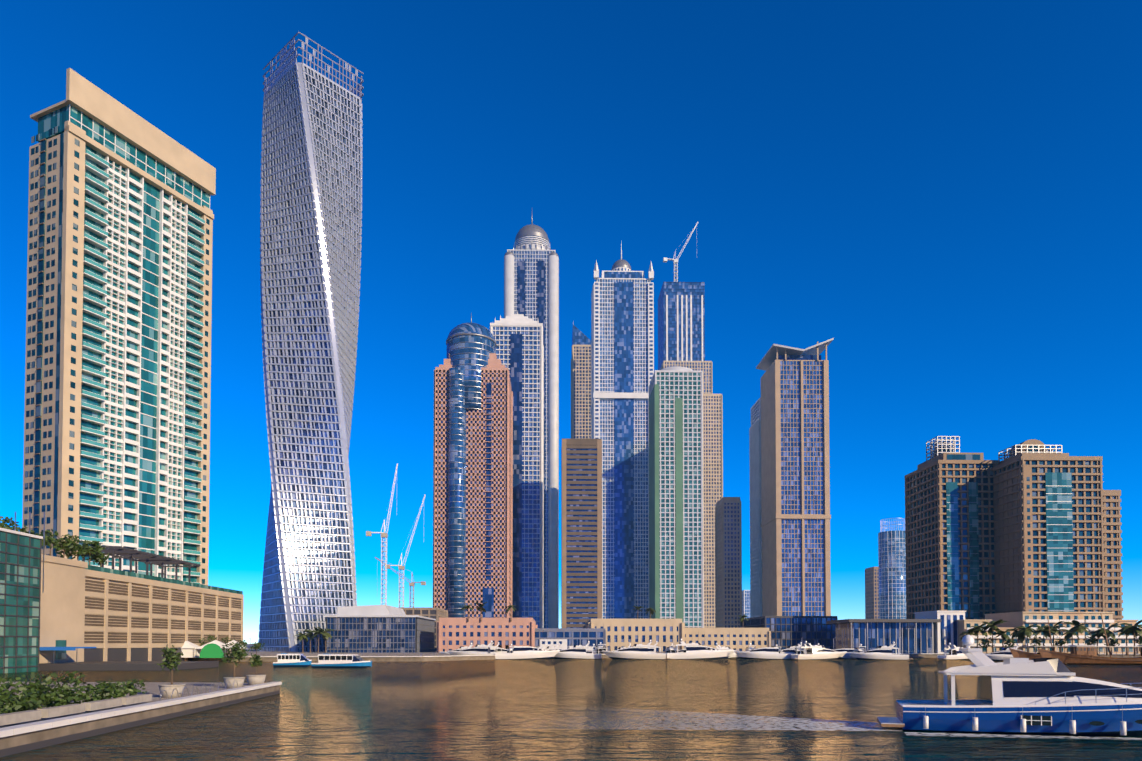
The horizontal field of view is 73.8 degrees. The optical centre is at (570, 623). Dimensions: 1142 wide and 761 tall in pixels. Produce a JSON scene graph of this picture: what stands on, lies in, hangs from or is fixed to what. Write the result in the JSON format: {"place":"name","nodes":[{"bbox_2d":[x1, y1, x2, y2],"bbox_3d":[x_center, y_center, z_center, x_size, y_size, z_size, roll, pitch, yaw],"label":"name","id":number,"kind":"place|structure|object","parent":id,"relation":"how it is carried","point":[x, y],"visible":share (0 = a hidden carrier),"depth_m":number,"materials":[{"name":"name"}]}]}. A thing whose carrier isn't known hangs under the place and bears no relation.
{"place":"outdoors","nodes":[
{"label":"outdoors","id":0,"kind":"place"},
{"bbox_2d":[0,675,281,756],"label":"quay","id":1,"kind":"structure","parent":0,"point":[27,730],"depth_m":48.99,"materials":[{"name":"concrete"}]},
{"bbox_2d":[0,641,263,713],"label":"plants","id":2,"kind":"object","parent":1,"relation":"on","point":[33,695],"visible":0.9,"depth_m":50.64,"materials":[{"name":"green plant"}]},
{"bbox_2d":[398,607,447,650],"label":"site frame","id":3,"kind":"object","parent":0,"point":[436,613],"visible":0.27,"depth_m":416.14,"materials":[{"name":"beige concrete"}]},
{"bbox_2d":[0,658,1141,760],"bbox_3d":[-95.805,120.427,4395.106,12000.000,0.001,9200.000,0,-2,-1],"label":"water","id":4,"kind":"structure","parent":0,"point":[423,711],"depth_m":56.21,"materials":[{"name":"brown liquid"}]},
{"bbox_2d":[273,653,311,666],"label":"water bus","id":5,"kind":"object","parent":4,"relation":"in","point":[292,660],"visible":0.77,"depth_m":170.45,"materials":[{"name":"white"}]},
{"bbox_2d":[311,650,371,667],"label":"water bus","id":6,"kind":"object","parent":4,"relation":"in","point":[341,661],"visible":0.81,"depth_m":162.87,"materials":[{"name":"white"}]},
{"bbox_2d":[440,643,472,653],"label":"moored yacht","id":7,"kind":"object","parent":4,"relation":"on","point":[462,648],"visible":0.27,"depth_m":285.46,"materials":[{"name":"white plastic"}]},
{"bbox_2d":[448,640,495,654],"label":"moored yacht","id":8,"kind":"object","parent":4,"relation":"on","point":[481,649],"visible":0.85,"depth_m":256.95,"materials":[{"name":"white plastic"}]},
{"bbox_2d":[490,642,502,652],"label":"moored yacht","id":9,"kind":"object","parent":4,"relation":"on","point":[492,649],"visible":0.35,"depth_m":278.68,"materials":[{"name":"white plastic"}]},
{"bbox_2d":[496,649,507,652],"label":"moored yacht","id":10,"kind":"object","parent":4,"relation":"on","point":[503,650],"visible":0.1,"depth_m":281.32,"materials":[{"name":"white"}]},
{"bbox_2d":[507,644,512,652],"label":"moored yacht","id":11,"kind":"object","parent":4,"relation":"on","point":[510,650],"visible":0.21,"depth_m":272.07,"materials":[{"name":"white"}]},
{"bbox_2d":[494,646,559,658],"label":"moored yacht","id":12,"kind":"object","parent":4,"relation":"on","point":[524,652],"visible":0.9,"depth_m":252.97,"materials":[{"name":"white plastic"}]},
{"bbox_2d":[546,643,562,650],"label":"moored yacht","id":13,"kind":"object","parent":4,"relation":"on","point":[553,647],"visible":0.19,"depth_m":279.84,"materials":[{"name":"white plastic"}]},
{"bbox_2d":[553,641,605,658],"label":"moored yacht","id":14,"kind":"object","parent":4,"relation":"on","point":[576,652],"visible":0.81,"depth_m":257.68,"materials":[{"name":"white plastic"}]},
{"bbox_2d":[586,644,594,653],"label":"moored yacht","id":15,"kind":"object","parent":4,"relation":"on","point":[589,649],"visible":0.21,"depth_m":276.49,"materials":[{"name":"white"}]},
{"bbox_2d":[593,642,606,653],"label":"moored yacht","id":16,"kind":"object","parent":4,"relation":"on","point":[600,648],"visible":0.58,"depth_m":276.21,"materials":[{"name":"white plastic"}]},
{"bbox_2d":[602,640,669,658],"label":"moored yacht","id":17,"kind":"object","parent":4,"relation":"on","point":[637,651],"visible":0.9,"depth_m":252.04,"materials":[{"name":"white"}]},
{"bbox_2d":[648,641,661,652],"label":"moored yacht","id":18,"kind":"object","parent":4,"relation":"on","point":[650,649],"visible":0.17,"depth_m":275.20,"materials":[{"name":"white plastic"}]},
{"bbox_2d":[662,643,676,653],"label":"moored yacht","id":19,"kind":"object","parent":4,"relation":"on","point":[669,649],"visible":0.48,"depth_m":269.79,"materials":[{"name":"white"}]},
{"bbox_2d":[665,639,733,658],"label":"moored yacht","id":20,"kind":"object","parent":4,"relation":"on","point":[695,651],"visible":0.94,"depth_m":254.35,"materials":[{"name":"white plastic"}]},
{"bbox_2d":[715,643,740,657],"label":"moored yacht","id":21,"kind":"object","parent":4,"relation":"on","point":[734,655],"visible":0.27,"depth_m":271.33,"materials":[{"name":"white plastic"}]},
{"bbox_2d":[746,643,755,650],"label":"moored yacht","id":22,"kind":"object","parent":4,"relation":"on","point":[748,648],"visible":0.35,"depth_m":270.58,"materials":[{"name":"white"}]},
{"bbox_2d":[734,647,790,658],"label":"moored yacht","id":23,"kind":"object","parent":4,"relation":"on","point":[766,653],"visible":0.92,"depth_m":252.14,"materials":[{"name":"white plastic"}]},
{"bbox_2d":[780,642,804,653],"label":"moored yacht","id":24,"kind":"object","parent":4,"relation":"on","point":[789,650],"visible":0.35,"depth_m":267.76,"materials":[{"name":"white"}]},
{"bbox_2d":[794,644,804,653],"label":"moored yacht","id":25,"kind":"object","parent":4,"relation":"on","point":[796,650],"visible":0.48,"depth_m":262.54,"materials":[{"name":"white"}]},
{"bbox_2d":[489,707,1141,739],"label":"boat wake","id":26,"kind":"object","parent":4,"relation":"on","point":[826,724],"visible":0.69,"depth_m":49.10,"materials":[{"name":"white liquid"}]},
{"bbox_2d":[788,641,846,659],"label":"moored yacht","id":27,"kind":"object","parent":4,"relation":"on","point":[816,652],"visible":0.96,"depth_m":247.48,"materials":[{"name":"white plastic"}]},
{"bbox_2d":[833,648,853,658],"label":"moored yacht","id":28,"kind":"object","parent":4,"relation":"on","point":[847,655],"visible":0.25,"depth_m":257.85,"materials":[{"name":"white"}]},
{"bbox_2d":[850,644,865,658],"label":"moored yacht","id":29,"kind":"object","parent":4,"relation":"on","point":[858,649],"visible":0.35,"depth_m":252.34,"materials":[{"name":"white"}]},
{"bbox_2d":[849,641,911,659],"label":"moored yacht","id":30,"kind":"object","parent":4,"relation":"on","point":[881,653],"visible":0.98,"depth_m":244.08,"materials":[{"name":"white plastic"}]},
{"bbox_2d":[935,643,968,659],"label":"moored yacht","id":31,"kind":"object","parent":4,"relation":"on","point":[955,653],"visible":0.52,"depth_m":248.35,"materials":[{"name":"white plastic"}]},
{"bbox_2d":[985,643,1021,660],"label":"moored yacht","id":32,"kind":"object","parent":4,"relation":"on","point":[999,655],"visible":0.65,"depth_m":231.45,"materials":[{"name":"white plastic"}]},
{"bbox_2d":[877,635,1141,735],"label":"yacht","id":33,"kind":"object","parent":4,"relation":"on","point":[1045,696],"visible":0.96,"depth_m":44.18,"materials":[{"name":"blue"}]},
{"bbox_2d":[1009,616,1096,659],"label":"dhow","id":34,"kind":"object","parent":4,"relation":"in","point":[1019,654],"visible":0.31,"depth_m":215.26,"materials":[{"name":"brown wood"}]},
{"bbox_2d":[1037,613,1141,664],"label":"dhow","id":35,"kind":"object","parent":4,"relation":"on","point":[1068,658],"visible":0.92,"depth_m":191.02,"materials":[{"name":"brown wood"}]},
{"bbox_2d":[0,0,1141,643],"label":"sky","id":36,"kind":"structure","parent":0,"point":[946,193],"materials":[{"name":"blue"}]},
{"bbox_2d":[192,644,1141,661],"bbox_3d":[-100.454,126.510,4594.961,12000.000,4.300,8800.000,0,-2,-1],"label":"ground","id":37,"kind":"structure","parent":0,"point":[373,659],"depth_m":250.84,"materials":[{"name":"grey concrete"}]},
{"bbox_2d":[22,68,215,584],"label":"tower","id":38,"kind":"structure","parent":37,"relation":"on","point":[118,350],"depth_m":225.88,"materials":[{"name":"beige concrete"}]},
{"bbox_2d":[0,528,243,672],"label":"parking garage","id":39,"kind":"structure","parent":37,"relation":"on","point":[112,614],"depth_m":174.93,"materials":[{"name":"beige concrete"}]},
{"bbox_2d":[258,32,363,651],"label":"twisted skyscraper","id":40,"kind":"structure","parent":37,"relation":"on","point":[311,203],"depth_m":369.92,"materials":[{"name":"silver metal"}]},
{"bbox_2d":[324,605,435,652],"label":"glass building","id":41,"kind":"structure","parent":37,"relation":"on","point":[363,629],"depth_m":330.94,"materials":[{"name":"glass"}]},
{"bbox_2d":[366,464,425,606],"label":"construction cranes","id":42,"kind":"object","parent":37,"relation":"on","point":[384,535],"visible":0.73,"depth_m":428.43},
{"bbox_2d":[433,312,512,617],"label":"pink tower","id":43,"kind":"structure","parent":37,"relation":"on","point":[473,489],"depth_m":478.37,"materials":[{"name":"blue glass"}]},
{"bbox_2d":[437,618,537,652],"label":"low-rise building","id":44,"kind":"structure","parent":37,"relation":"on","point":[463,632],"depth_m":331.76,"materials":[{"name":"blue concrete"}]},
{"bbox_2d":[490,311,543,627],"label":"skyscraper","id":45,"kind":"structure","parent":37,"relation":"on","point":[518,338],"depth_m":560.31,"materials":[{"name":"blue glass"}]},
{"bbox_2d":[504,216,558,627],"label":"skyscraper","id":46,"kind":"structure","parent":37,"relation":"on","point":[531,274],"depth_m":705.67,"materials":[{"name":"blue glass"}]},
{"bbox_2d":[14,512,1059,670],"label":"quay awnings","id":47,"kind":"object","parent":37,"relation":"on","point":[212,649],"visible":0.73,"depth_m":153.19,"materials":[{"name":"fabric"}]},
{"bbox_2d":[540,639,572,649],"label":"site offices","id":48,"kind":"structure","parent":37,"relation":"on","point":[555,642],"depth_m":297.62,"materials":[{"name":"white concrete"}]},
{"bbox_2d":[535,628,605,650],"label":"podium","id":49,"kind":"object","parent":37,"relation":"on","point":[582,636],"visible":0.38,"depth_m":342.74,"materials":[{"name":"blue glass"}]},
{"bbox_2d":[0,516,1141,655],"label":"palm trees","id":50,"kind":"object","parent":37,"relation":"on","point":[74,548],"visible":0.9,"depth_m":253.72,"materials":[{"name":"green plant"}]},
{"bbox_2d":[571,324,590,438],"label":"skyscraper","id":51,"kind":"structure","parent":37,"relation":"on","point":[581,388],"depth_m":804.95,"materials":[{"name":"beige concrete"}]},
{"bbox_2d":[561,438,601,627],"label":"building","id":52,"kind":"structure","parent":37,"relation":"on","point":[581,532],"depth_m":499.58,"materials":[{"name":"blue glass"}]},
{"bbox_2d":[590,243,653,618],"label":"skyscraper","id":53,"kind":"structure","parent":37,"relation":"on","point":[622,334],"depth_m":685.63,"materials":[{"name":"blue glass"}]},
{"bbox_2d":[583,619,684,651],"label":"building","id":54,"kind":"structure","parent":37,"relation":"on","point":[664,633],"depth_m":348.38,"materials":[{"name":"beige concrete"}]},
{"bbox_2d":[649,366,703,627],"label":"skyscraper","id":55,"kind":"structure","parent":37,"relation":"on","point":[676,566],"depth_m":562.30,"materials":[{"name":"clear glass"}]},
{"bbox_2d":[224,651,1136,656],"bbox_3d":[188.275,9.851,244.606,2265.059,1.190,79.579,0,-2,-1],"label":"promenade wall","id":56,"kind":"structure","parent":37,"relation":"on","point":[586,651],"depth_m":235.73,"materials":[{"name":"stone"}]},
{"bbox_2d":[658,222,712,393],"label":"tower under construction","id":57,"kind":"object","parent":37,"relation":"on","point":[681,324],"visible":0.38,"depth_m":829.66,"materials":[{"name":"blue glass"}]},
{"bbox_2d":[703,394,722,627],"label":"beige tower","id":58,"kind":"structure","parent":37,"relation":"on","point":[712,450],"depth_m":754.93,"materials":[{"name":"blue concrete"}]},
{"bbox_2d":[685,628,770,650],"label":"podium","id":59,"kind":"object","parent":37,"relation":"on","point":[739,639],"visible":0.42,"depth_m":359.30,"materials":[{"name":"beige concrete"}]},
{"bbox_2d":[715,497,741,627],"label":"tower","id":60,"kind":"structure","parent":37,"relation":"on","point":[728,562],"depth_m":602.56,"materials":[{"name":"blue glass"}]},
{"bbox_2d":[742,590,750,618],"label":"building","id":61,"kind":"structure","parent":37,"relation":"on","point":[746,608],"depth_m":903.81,"materials":[{"name":"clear glass"}]},
{"bbox_2d":[749,398,761,617],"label":"skyscraper","id":62,"kind":"structure","parent":37,"relation":"on","point":[755,525],"depth_m":636.11,"materials":[{"name":"blue glass"}]},
{"bbox_2d":[740,616,837,650],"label":"waterfront building","id":63,"kind":"structure","parent":37,"relation":"on","point":[787,631],"depth_m":380.55,"materials":[{"name":"blue glass"}]},
{"bbox_2d":[756,338,833,615],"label":"skyscraper","id":64,"kind":"structure","parent":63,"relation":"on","point":[795,505],"depth_m":566.61,"materials":[{"name":"blue glass"}]},
{"bbox_2d":[865,567,878,618],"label":"building","id":65,"kind":"structure","parent":37,"relation":"on","point":[871,592],"depth_m":759.67,"materials":[{"name":"beige concrete"}]},
{"bbox_2d":[878,518,905,618],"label":"high-rise building","id":66,"kind":"structure","parent":37,"relation":"on","point":[892,570],"depth_m":708.57,"materials":[{"name":"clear glass"}]},
{"bbox_2d":[826,611,965,652],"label":"waterfront building","id":67,"kind":"structure","parent":37,"relation":"on","point":[919,631],"depth_m":292.63,"materials":[{"name":"blue glass"}]},
{"bbox_2d":[905,436,998,619],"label":"residence","id":68,"kind":"structure","parent":37,"relation":"on","point":[949,525],"depth_m":333.13,"materials":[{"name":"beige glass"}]},
{"bbox_2d":[992,439,1123,619],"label":"residence","id":69,"kind":"structure","parent":37,"relation":"on","point":[1057,536],"depth_m":313.53,"materials":[{"name":"beige concrete"}]},
{"bbox_2d":[957,612,1141,653],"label":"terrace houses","id":70,"kind":"structure","parent":0,"point":[1092,621],"depth_m":288.66,"materials":[{"name":"beige concrete"}]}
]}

